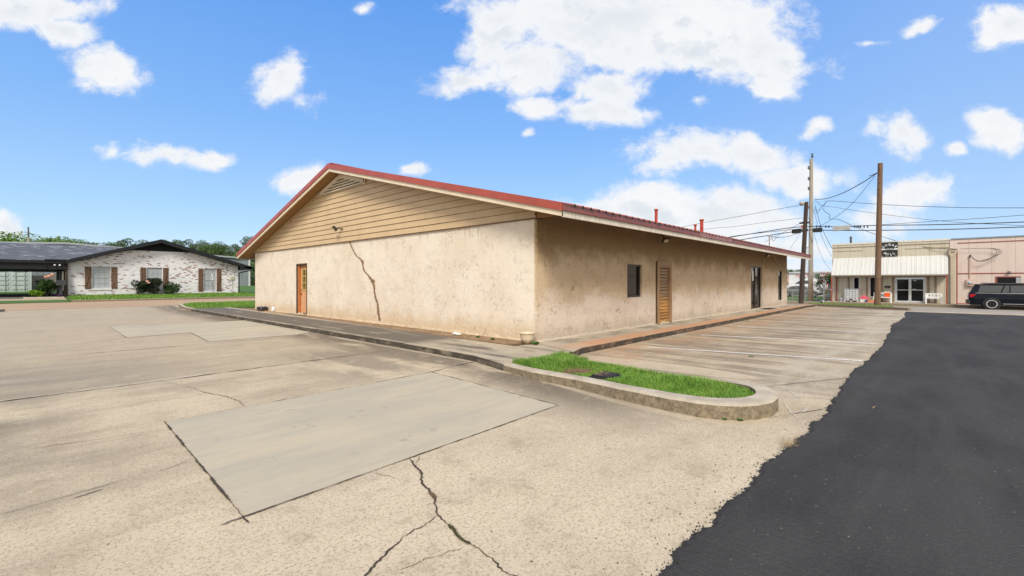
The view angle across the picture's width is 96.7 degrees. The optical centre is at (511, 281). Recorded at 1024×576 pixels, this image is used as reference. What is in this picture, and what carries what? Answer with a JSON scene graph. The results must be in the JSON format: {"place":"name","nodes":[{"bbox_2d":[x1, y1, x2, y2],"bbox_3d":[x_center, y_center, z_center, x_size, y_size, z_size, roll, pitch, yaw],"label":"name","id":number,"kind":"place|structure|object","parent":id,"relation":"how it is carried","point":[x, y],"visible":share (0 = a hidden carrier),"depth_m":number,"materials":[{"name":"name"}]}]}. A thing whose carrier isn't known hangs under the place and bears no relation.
{"place":"outdoors","nodes":[
{"label":"outdoors","id":0,"kind":"place"},
{"bbox_2d":[0,294,65,298],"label":"driveway","id":1,"kind":"structure","parent":0,"point":[11,296],"depth_m":31.03,"materials":[{"name":"concrete"}]},
{"bbox_2d":[27,290,44,296],"bbox_3d":[-30.796,0.741,29.478,0.709,0.541,0.814,0,0,18],"label":"bush","id":2,"kind":"object","parent":1,"relation":"on","point":[38,293],"visible":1,"depth_m":29.37,"materials":[{"name":"green plant"}]},
{"bbox_2d":[35,274,57,296],"bbox_3d":[-30.663,0.225,29.974,1.035,1.536,1.058,0,0,-19],"label":"bush","id":3,"kind":"object","parent":1,"relation":"on","point":[48,286],"visible":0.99,"depth_m":29.90,"materials":[{"name":"green plant"}]},
{"bbox_2d":[56,280,65,296],"bbox_3d":[-29.942,0.481,30.244,0.650,1.200,0.480,0,0,43],"label":"mailbox","id":4,"kind":"object","parent":1,"relation":"on","point":[60,283],"visible":0.85,"depth_m":30.14,"materials":[{"name":"metal"}]},
{"bbox_2d":[0,300,68,302],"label":"verge grass","id":5,"kind":"structure","parent":0,"point":[31,301],"depth_m":27.33,"materials":[{"name":"plant"}]},
{"bbox_2d":[0,298,254,310],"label":"tan street","id":6,"kind":"structure","parent":0,"point":[41,306],"depth_m":26.65,"materials":[{"name":"beige concrete"}]},
{"bbox_2d":[69,292,254,299],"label":"house lawn grass","id":7,"kind":"structure","parent":0,"point":[137,296],"depth_m":32.40,"materials":[{"name":"green plant"}]},
{"bbox_2d":[238,286,254,292],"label":"lawn beside house","id":8,"kind":"structure","parent":0,"point":[247,287],"depth_m":56.55,"materials":[{"name":"plant"}]},
{"bbox_2d":[239,308,525,345],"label":"wall foot soil","id":9,"kind":"structure","parent":0,"point":[474,337],"depth_m":12.28,"materials":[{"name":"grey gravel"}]},
{"bbox_2d":[256,306,267,310],"bbox_3d":[-11.751,1.265,21.430,0.470,0.200,0.470,0,0,43],"label":"glazed bowl","id":10,"kind":"object","parent":9,"relation":"on","point":[262,308],"visible":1,"depth_m":21.27,"materials":[{"name":"grey ceramic"}]},
{"bbox_2d":[0,285,905,310],"bbox_3d":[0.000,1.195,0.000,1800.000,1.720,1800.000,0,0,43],"label":"ground","id":11,"kind":"structure","parent":0,"point":[819,298],"depth_m":48.42,"materials":[{"name":"concrete"}]},
{"bbox_2d":[0,298,66,300],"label":"concrete apron","id":12,"kind":"object","parent":11,"relation":"on","point":[33,299],"visible":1,"depth_m":28.64,"materials":[{"name":"concrete"}]},
{"bbox_2d":[0,231,76,242],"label":"tree","id":13,"kind":"object","parent":11,"relation":"on","point":[10,239],"visible":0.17,"depth_m":89.03,"materials":[{"name":"green plant"}]},
{"bbox_2d":[23,297,63,298],"bbox_3d":[-30.654,1.040,29.848,0.850,0.120,1.850,0,0,43],"label":"bed edging","id":14,"kind":"object","parent":11,"relation":"on","point":[41,297],"visible":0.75,"depth_m":29.47,"materials":[{"name":"concrete"}]},
{"bbox_2d":[42,236,84,243],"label":"tree","id":15,"kind":"object","parent":11,"relation":"on","point":[69,239],"visible":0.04,"depth_m":95.45,"materials":[{"name":"green plant"}]},
{"bbox_2d":[106,240,130,246],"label":"tree","id":16,"kind":"object","parent":11,"relation":"on","point":[119,243],"visible":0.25,"depth_m":103.38,"materials":[{"name":"green plant"}]},
{"bbox_2d":[0,241,250,285],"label":"metal shed","id":17,"kind":"structure","parent":11,"relation":"on","point":[244,278],"depth_m":49.92,"materials":[{"name":"grey metal"}]},
{"bbox_2d":[0,239,251,296],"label":"brick house","id":18,"kind":"structure","parent":11,"relation":"on","point":[87,270],"depth_m":33.58,"materials":[{"name":"grey brick"}]},
{"bbox_2d":[91,266,111,289],"bbox_3d":[-29.109,-0.250,32.311,0.150,1.660,1.080,0,0,43],"label":"window","id":19,"kind":"structure","parent":18,"relation":"in","point":[100,275],"depth_m":32.32,"materials":[{"name":"white glass"}]},
{"bbox_2d":[147,267,162,289],"bbox_3d":[-27.063,-0.235,34.505,0.150,1.690,1.060,0,0,43],"label":"window","id":20,"kind":"structure","parent":18,"relation":"in","point":[151,272],"depth_m":34.59,"materials":[{"name":"glass"}]},
{"bbox_2d":[203,269,216,292],"bbox_3d":[-24.611,-0.105,37.135,0.150,1.950,0.970,0,0,43],"label":"window","id":21,"kind":"structure","parent":18,"relation":"in","point":[208,285],"depth_m":37.17,"materials":[{"name":"glass"}]},
{"bbox_2d":[0,288,254,294],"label":"lawn behind","id":22,"kind":"structure","parent":11,"relation":"on","point":[26,293],"depth_m":38.83,"materials":[{"name":"plant"}]},
{"bbox_2d":[0,272,31,291],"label":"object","id":23,"kind":"object","parent":22,"relation":"on","point":[15,281],"visible":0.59,"depth_m":39.55,"materials":[{"name":"paint"}]},
{"bbox_2d":[0,272,9,290],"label":"door","id":24,"kind":"structure","parent":23,"relation":"in","point":[4,276],"depth_m":39.08,"materials":[{"name":"paint"}]},
{"bbox_2d":[10,272,28,290],"bbox_3d":[-42.939,-0.412,39.766,0.152,2.400,1.140,0,0,43],"label":"door","id":25,"kind":"structure","parent":23,"relation":"in","point":[18,280],"depth_m":39.74,"materials":[{"name":"paint"}]},
{"bbox_2d":[32,275,55,289],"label":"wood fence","id":26,"kind":"object","parent":22,"relation":"on","point":[36,278],"visible":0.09,"depth_m":41.26,"materials":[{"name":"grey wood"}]},
{"bbox_2d":[122,238,148,245],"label":"tree","id":27,"kind":"object","parent":11,"relation":"on","point":[129,239],"visible":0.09,"depth_m":102.79,"materials":[{"name":"green plant"}]},
{"bbox_2d":[71,296,254,301],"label":"street kerb","id":28,"kind":"structure","parent":11,"relation":"on","point":[159,299],"depth_m":30.86,"materials":[{"name":"concrete"}]},
{"bbox_2d":[173,240,187,245],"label":"tree","id":29,"kind":"object","parent":11,"relation":"on","point":[180,243],"visible":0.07,"depth_m":98.80,"materials":[{"name":"green plant"}]},
{"bbox_2d":[184,239,208,251],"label":"tree","id":30,"kind":"object","parent":11,"relation":"on","point":[196,243],"visible":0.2,"depth_m":94.33,"materials":[{"name":"green plant"}]},
{"bbox_2d":[196,243,229,254],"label":"tree","id":31,"kind":"object","parent":11,"relation":"on","point":[204,247],"visible":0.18,"depth_m":91.36,"materials":[{"name":"green plant"}]},
{"bbox_2d":[207,241,236,255],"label":"tree","id":32,"kind":"object","parent":11,"relation":"on","point":[216,249],"visible":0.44,"depth_m":88.48,"materials":[{"name":"green plant"}]},
{"bbox_2d":[223,244,239,255],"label":"tree","id":33,"kind":"object","parent":11,"relation":"on","point":[233,248],"visible":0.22,"depth_m":87.47,"materials":[{"name":"green plant"}]},
{"bbox_2d":[240,236,252,282],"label":"tree","id":34,"kind":"object","parent":11,"relation":"on","point":[245,242],"visible":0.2,"depth_m":83.37,"materials":[{"name":"green plant"}]},
{"bbox_2d":[250,261,254,285],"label":"thicket","id":35,"kind":"object","parent":11,"relation":"on","point":[252,277],"visible":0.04,"depth_m":71.99,"materials":[{"name":"green plant"}]},
{"bbox_2d":[0,303,1023,575],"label":"parking lot","id":36,"kind":"structure","parent":11,"relation":"on","point":[580,483],"depth_m":3.85,"materials":[{"name":"concrete"}]},
{"bbox_2d":[0,372,217,400],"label":"pavement joint","id":37,"kind":"object","parent":36,"relation":"on","point":[113,386],"visible":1,"depth_m":6.57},
{"bbox_2d":[178,303,195,310],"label":"corner kerb","id":38,"kind":"structure","parent":36,"relation":"on","point":[182,306],"depth_m":24.22,"materials":[{"name":"concrete"}]},
{"bbox_2d":[4,349,393,400],"bbox_3d":[-8.392,1.492,3.587,0.180,0.001,17.802,0,0,42],"label":"pavement joint","id":39,"kind":"object","parent":36,"relation":"on","point":[162,380],"visible":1,"depth_m":6.93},
{"bbox_2d":[164,421,248,522],"bbox_3d":[-2.678,1.492,3.851,2.931,0.001,0.028,0,0,45],"label":"pavement joint","id":40,"kind":"object","parent":36,"relation":"on","point":[212,479],"visible":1,"depth_m":3.46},
{"bbox_2d":[110,320,307,341],"bbox_3d":[-9.103,1.496,14.843,7.021,0.001,5.532,0,0,43],"label":"concrete patch","id":41,"kind":"object","parent":36,"relation":"on","point":[222,330],"visible":0.67,"depth_m":14.01,"materials":[{"name":"beige concrete"}]},
{"bbox_2d":[183,300,254,308],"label":"corner grass","id":42,"kind":"structure","parent":36,"relation":"on","point":[221,304],"depth_m":26.22,"materials":[{"name":"green plant"}]},
{"bbox_2d":[166,362,469,421],"bbox_3d":[-2.157,1.492,6.655,0.154,0.001,4.734,0,0,39],"label":"pavement joint","id":43,"kind":"object","parent":36,"relation":"on","point":[341,388],"visible":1,"depth_m":6.62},
{"bbox_2d":[191,307,452,347],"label":"sidewalk","id":44,"kind":"structure","parent":36,"relation":"on","point":[386,336],"depth_m":13.98,"materials":[{"name":"concrete"}]},
{"bbox_2d":[166,372,555,514],"bbox_3d":[-1.524,1.496,5.243,2.900,0.001,3.650,0,0,43],"label":"concrete patch","id":45,"kind":"object","parent":36,"relation":"on","point":[253,458],"visible":1,"depth_m":4.59,"materials":[{"name":"beige concrete"}]},
{"bbox_2d":[221,405,556,524],"bbox_3d":[-0.616,1.492,4.163,0.025,0.001,3.593,0,0,41],"label":"pavement joint","id":46,"kind":"object","parent":36,"relation":"on","point":[356,476],"visible":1,"depth_m":3.39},
{"bbox_2d":[364,516,435,575],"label":"pavement crack","id":47,"kind":"object","parent":36,"relation":"on","point":[376,562],"visible":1,"depth_m":2.50,"materials":[{"name":"concrete"}]},
{"bbox_2d":[410,459,445,522],"bbox_3d":[-0.633,1.496,3.348,0.056,0.001,1.135,0,0,-22],"label":"pavement crack","id":48,"kind":"object","parent":36,"relation":"on","point":[422,483],"visible":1,"depth_m":3.35,"materials":[{"name":"concrete"}]},
{"bbox_2d":[448,524,470,543],"bbox_3d":[-0.320,1.489,2.697,0.058,0.014,0.269,0,0,-33],"label":"moss","id":49,"kind":"object","parent":36,"relation":"on","point":[457,533],"visible":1,"depth_m":2.70,"materials":[{"name":"plant"}]},
{"bbox_2d":[446,523,518,575],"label":"pavement crack","id":50,"kind":"object","parent":36,"relation":"on","point":[497,563],"visible":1,"depth_m":2.43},
{"bbox_2d":[404,338,569,370],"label":"corner walk","id":51,"kind":"structure","parent":36,"relation":"on","point":[496,356],"depth_m":9.30,"materials":[{"name":"concrete"}]},
{"bbox_2d":[519,331,534,343],"bbox_3d":[0.337,1.242,10.114,0.360,0.245,0.360,0,0,43],"label":"planter pot","id":52,"kind":"object","parent":51,"relation":"on","point":[526,337],"visible":1,"depth_m":10.00,"materials":[{"name":"ceramic"}]},
{"bbox_2d":[433,372,556,404],"bbox_3d":[-0.391,1.492,6.546,0.029,0.001,2.788,0,0,-43],"label":"pavement joint","id":53,"kind":"object","parent":36,"relation":"on","point":[495,388],"visible":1,"depth_m":6.44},
{"bbox_2d":[236,163,810,341],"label":"stucco building","id":54,"kind":"structure","parent":36,"relation":"on","point":[336,241],"depth_m":13.76,"materials":[{"name":"beige paint"}]},
{"bbox_2d":[300,267,305,312],"bbox_3d":[-8.650,0.340,18.994,0.766,1.920,0.125,0,0,43],"label":"front door","id":55,"kind":"structure","parent":54,"relation":"in","point":[303,269],"depth_m":19.09,"materials":[{"name":"orange paint"}]},
{"bbox_2d":[627,264,639,296],"bbox_3d":[3.599,-0.030,13.699,0.080,0.980,0.903,0,0,43],"label":"window","id":56,"kind":"structure","parent":54,"relation":"in","point":[633,271],"depth_m":13.78,"materials":[{"name":"black glass"}]},
{"bbox_2d":[656,261,671,323],"bbox_3d":[5.002,0.345,15.068,0.105,2.050,1.145,0,0,43],"label":"plank door","id":57,"kind":"structure","parent":54,"relation":"in","point":[665,280],"depth_m":15.11,"materials":[{"name":"brown wood"}]},
{"bbox_2d":[751,266,760,308],"bbox_3d":[12.233,0.280,22.942,0.142,2.120,1.956,0,0,43],"label":"glass door","id":58,"kind":"structure","parent":54,"relation":"in","point":[755,271],"depth_m":23.12,"materials":[{"name":"glass"}]},
{"bbox_2d":[778,270,781,299],"bbox_3d":[15.407,0.200,26.303,0.080,1.700,0.836,0,0,43],"label":"narrow window","id":59,"kind":"structure","parent":54,"relation":"in","point":[779,272],"depth_m":26.40,"materials":[{"name":"black glass"}]},
{"bbox_2d":[561,368,676,392],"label":"island soil","id":60,"kind":"structure","parent":36,"relation":"on","point":[577,371],"depth_m":7.12,"materials":[{"name":"soil"}]},
{"bbox_2d":[553,366,598,373],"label":"dead grass","id":61,"kind":"structure","parent":60,"relation":"on","point":[575,370],"depth_m":7.07,"materials":[{"name":"plant"}]},
{"bbox_2d":[589,371,621,379],"bbox_3d":[1.363,1.386,6.644,0.320,0.108,0.400,0,0,43],"label":"meter box cover","id":62,"kind":"object","parent":60,"relation":"on","point":[601,375],"visible":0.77,"depth_m":6.59,"materials":[{"name":"black plastic"}]},
{"bbox_2d":[512,349,754,397],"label":"island grass","id":63,"kind":"structure","parent":60,"relation":"on","point":[558,361],"depth_m":6.35,"materials":[{"name":"green plant"}]},
{"bbox_2d":[503,363,778,419],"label":"island kerb","id":64,"kind":"structure","parent":36,"relation":"on","point":[762,402],"depth_m":5.38,"materials":[{"name":"concrete"}]},
{"bbox_2d":[653,347,861,360],"bbox_3d":[4.888,1.495,9.561,3.972,0.001,0.112,0,0,28],"label":"parking line","id":65,"kind":"object","parent":36,"relation":"on","point":[761,354],"visible":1,"depth_m":9.38,"materials":[{"name":"paint"}]},
{"bbox_2d":[777,434,799,446],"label":"straw litter","id":66,"kind":"object","parent":36,"relation":"on","point":[788,443],"visible":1,"depth_m":4.16,"materials":[{"name":"beige plant"}]},
{"bbox_2d":[709,335,876,343],"bbox_3d":[7.084,1.495,11.916,3.972,0.001,0.116,0,0,28],"label":"parking line","id":67,"kind":"object","parent":36,"relation":"on","point":[796,339],"visible":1,"depth_m":11.82,"materials":[{"name":"paint"}]},
{"bbox_2d":[754,327,882,332],"bbox_3d":[9.278,1.495,14.269,3.973,0.001,0.106,0,0,28],"label":"parking line","id":68,"kind":"object","parent":36,"relation":"on","point":[827,330],"visible":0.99,"depth_m":14.01,"materials":[{"name":"paint"}]},
{"bbox_2d":[787,290,816,300],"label":"chain fence","id":69,"kind":"object","parent":11,"relation":"on","point":[804,296],"visible":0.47,"depth_m":46.30,"materials":[{"name":"metal"}]},
{"bbox_2d":[798,201,809,303],"bbox_3d":[20.551,-1.914,32.127,0.693,7.539,0.505,0,0,43],"label":"utility pole","id":70,"kind":"object","parent":11,"relation":"on","point":[803,261],"visible":0.94,"depth_m":32.09,"materials":[{"name":"brown wood"}]},
{"bbox_2d":[683,205,798,226],"bbox_3d":[16.913,-4.963,35.912,10.007,1.054,0.028,0,0,43],"label":"overhead cable","id":71,"kind":"object","parent":70,"relation":"attached to","point":[743,215],"visible":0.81,"depth_m":35.06,"materials":[{"name":"rubber"}]},
{"bbox_2d":[730,226,800,237],"bbox_3d":[16.418,-3.268,36.374,11.803,1.382,0.060,0,0,43],"label":"overhead cable","id":72,"kind":"object","parent":70,"relation":"attached to","point":[764,231],"visible":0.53,"depth_m":34.05,"materials":[{"name":"rubber"}]},
{"bbox_2d":[807,222,1022,226],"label":"overhead cable","id":73,"kind":"object","parent":70,"relation":"attached to","point":[924,224],"visible":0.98,"depth_m":27.66,"materials":[{"name":"rubber"}]},
{"bbox_2d":[816,225,867,230],"bbox_3d":[22.312,-3.712,30.879,2.894,0.488,0.200,0,0,43],"label":"splice box","id":74,"kind":"object","parent":73,"relation":"attached to","point":[841,228],"visible":1,"depth_m":30.77,"materials":[{"name":"silver metal"}]},
{"bbox_2d":[822,226,1023,230],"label":"overhead cable","id":75,"kind":"object","parent":70,"relation":"attached to","point":[928,229],"visible":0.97,"depth_m":27.67,"materials":[{"name":"rubber"}]},
{"bbox_2d":[787,286,822,297],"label":"parked saloon","id":76,"kind":"object","parent":11,"relation":"on","point":[794,288],"visible":0.57,"depth_m":57.17,"materials":[{"name":"silver metal"}]},
{"bbox_2d":[807,153,813,300],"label":"utility pole","id":77,"kind":"object","parent":11,"relation":"on","point":[810,252],"visible":0.98,"depth_m":46.76,"materials":[{"name":"grey wood"}]},
{"bbox_2d":[814,173,876,199],"bbox_3d":[26.669,-7.469,36.852,0.603,1.967,21.516,0,0,25],"label":"overhead cable","id":78,"kind":"object","parent":77,"relation":"attached to","point":[849,189],"visible":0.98,"depth_m":35.52,"materials":[{"name":"rubber"}]},
{"bbox_2d":[825,290,830,299],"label":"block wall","id":79,"kind":"structure","parent":11,"relation":"on","point":[827,298],"depth_m":49.02,"materials":[{"name":"concrete"}]},
{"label":"end verge grass","id":80,"kind":"structure","parent":11,"relation":"on","visible":0},
{"bbox_2d":[808,303,892,306],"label":"verge grass","id":81,"kind":"structure","parent":80,"relation":"on","point":[854,304],"depth_m":27.75,"materials":[{"name":"plant"}]},
{"bbox_2d":[874,163,882,304],"bbox_3d":[21.676,-2.666,26.960,0.422,8.676,0.316,0,0,43],"label":"utility pole","id":82,"kind":"object","parent":80,"relation":"on","point":[877,284],"visible":0.95,"depth_m":26.84,"materials":[{"name":"brown wood"}]},
{"bbox_2d":[0,0,1023,270],"label":"sky","id":83,"kind":"structure","parent":0,"point":[149,120],"materials":[{"name":"blue"}]},
{"bbox_2d":[539,304,814,355],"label":"side walk","id":84,"kind":"structure","parent":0,"point":[579,345],"depth_m":12.54,"materials":[{"name":"concrete"}]},
{"bbox_2d":[787,279,828,291],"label":"parked van","id":85,"kind":"object","parent":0,"point":[797,283],"visible":0.3,"depth_m":66.30,"materials":[{"name":"white paint"}]},
{"bbox_2d":[787,271,831,289],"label":"service building","id":86,"kind":"structure","parent":0,"point":[792,277],"depth_m":82.88,"materials":[{"name":"metal"}]},
{"bbox_2d":[813,272,830,289],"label":"flowering tree","id":87,"kind":"object","parent":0,"point":[821,280],"visible":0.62,"depth_m":61.92,"materials":[{"name":"green plant"}]},
{"bbox_2d":[642,312,1023,575],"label":"asphalt drive","id":88,"kind":"structure","parent":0,"point":[917,469],"depth_m":3.43,"materials":[{"name":"black asphalt"}]},
{"bbox_2d":[859,295,868,301],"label":"doll house","id":89,"kind":"structure","parent":0,"point":[863,298],"depth_m":40.47,"materials":[{"name":"plastic"}]},
{"bbox_2d":[820,201,973,208],"bbox_3d":[31.931,-5.875,35.349,2.105,3.060,18.506,0,0,-18],"label":"overhead cable","id":90,"kind":"object","parent":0,"point":[905,205],"visible":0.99,"depth_m":35.52,"materials":[{"name":"rubber"}]},
{"bbox_2d":[804,303,1023,313],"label":"road","id":91,"kind":"structure","parent":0,"point":[976,310],"depth_m":30.44,"materials":[{"name":"grey concrete"}]},
{"bbox_2d":[787,303,910,310],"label":"end kerb","id":92,"kind":"structure","parent":91,"relation":"on","point":[870,307],"depth_m":26.42,"materials":[{"name":"concrete"}]},
{"bbox_2d":[965,283,1023,309],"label":"parked suv","id":93,"kind":"object","parent":91,"relation":"on","point":[993,296],"visible":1,"depth_m":32.95,"materials":[{"name":"black paint"}]},
{"bbox_2d":[808,306,1023,314],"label":"parking lot end","id":94,"kind":"object","parent":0,"point":[891,310],"visible":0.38,"depth_m":25.01,"materials":[{"name":"concrete"}]},
{"bbox_2d":[823,206,1022,225],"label":"overhead cable","id":95,"kind":"object","parent":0,"point":[925,219],"visible":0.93,"depth_m":36.16,"materials":[{"name":"rubber"}]},
{"bbox_2d":[824,301,1023,308],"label":"shop pavement","id":96,"kind":"structure","parent":0,"point":[937,305],"depth_m":37.24,"materials":[{"name":"concrete"}]},
{"bbox_2d":[843,289,859,301],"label":"caged tank","id":97,"kind":"object","parent":96,"relation":"on","point":[851,295],"visible":1,"depth_m":40.91,"materials":[{"name":"plastic"}]},
{"bbox_2d":[873,293,891,302],"bbox_3d":[32.397,1.370,39.831,1.250,0.860,0.550,0,0,43],"label":"bench","id":98,"kind":"object","parent":96,"relation":"on","point":[883,296],"visible":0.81,"depth_m":39.58,"materials":[{"name":"white paint"}]},
{"bbox_2d":[831,236,949,303],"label":"pickup shop","id":99,"kind":"structure","parent":96,"relation":"on","point":[913,271],"depth_m":39.49,"materials":[{"name":"beige metal"}]},
{"bbox_2d":[854,277,858,288],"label":"window","id":100,"kind":"structure","parent":99,"relation":"in","point":[856,279],"depth_m":41.66,"materials":[{"name":"glass"}]},
{"bbox_2d":[870,277,874,296],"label":"window","id":101,"kind":"structure","parent":99,"relation":"in","point":[872,279],"depth_m":40.87,"materials":[{"name":"glass"}]},
{"bbox_2d":[896,278,909,302],"bbox_3d":[33.818,0.740,39.432,0.915,2.080,0.055,0,0,43],"label":"glass door","id":102,"kind":"structure","parent":99,"relation":"in","point":[902,284],"depth_m":39.41,"materials":[{"name":"glass"}]},
{"bbox_2d":[910,278,924,302],"bbox_3d":[34.502,0.740,38.794,0.915,2.080,0.055,0,0,43],"label":"glass door","id":103,"kind":"structure","parent":99,"relation":"in","point":[918,295],"depth_m":38.79,"materials":[{"name":"glass"}]},
{"bbox_2d":[925,293,941,303],"bbox_3d":[34.798,1.370,37.592,1.033,0.860,0.550,0,0,43],"label":"bench","id":104,"kind":"object","parent":96,"relation":"on","point":[933,294],"visible":0.99,"depth_m":37.69,"materials":[{"name":"white paint"}]},
{"bbox_2d":[950,235,1023,303],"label":"pink building","id":105,"kind":"structure","parent":96,"relation":"on","point":[1006,265],"depth_m":35.94,"materials":[{"name":"metal"}]},
{"bbox_2d":[822,208,948,248],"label":"overhead cable","id":106,"kind":"object","parent":105,"relation":"attached to","point":[885,237],"visible":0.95,"depth_m":40.81,"materials":[{"name":"rubber"}]},
{"bbox_2d":[948,249,956,303],"bbox_3d":[35.976,-0.450,37.204,0.540,4.500,0.270,0,0,43],"label":"drain pipe","id":107,"kind":"object","parent":105,"relation":"attached to","point":[952,253],"visible":1,"depth_m":37.13,"materials":[{"name":"metal"}]},
{"bbox_2d":[966,248,1001,285],"bbox_3d":[37.079,-1.177,36.056,0.320,2.994,2.291,0,0,-44],"label":"electric meter","id":108,"kind":"object","parent":105,"relation":"attached to","point":[969,281],"visible":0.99,"depth_m":36.40,"materials":[{"name":"grey metal"}]},
{"bbox_2d":[882,215,1020,224],"bbox_3d":[27.028,-3.700,26.481,10.001,0.070,0.028,0,0,43],"label":"overhead cable","id":109,"kind":"object","parent":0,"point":[949,220],"visible":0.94,"depth_m":27.12,"materials":[{"name":"rubber"}]},
{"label":"lawn","id":110,"kind":"structure","parent":0,"visible":0},
{"bbox_2d":[131,280,149,293],"bbox_3d":[-27.187,0.413,33.287,0.970,1.186,1.100,0,0,43],"label":"bush","id":111,"kind":"object","parent":110,"relation":"on","point":[141,286],"visible":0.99,"depth_m":33.17,"materials":[{"name":"green plant"}]},
{"bbox_2d":[143,277,162,293],"bbox_3d":[-26.717,0.329,33.885,1.183,1.355,1.243,0,0,43],"label":"bush","id":112,"kind":"object","parent":110,"relation":"on","point":[155,282],"visible":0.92,"depth_m":33.75,"materials":[{"name":"green plant"}]},
{"bbox_2d":[162,281,182,293],"bbox_3d":[-25.860,0.466,34.703,1.072,1.081,1.194,0,0,43],"label":"bush","id":113,"kind":"object","parent":110,"relation":"on","point":[171,287],"visible":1,"depth_m":34.53,"materials":[{"name":"green plant"}]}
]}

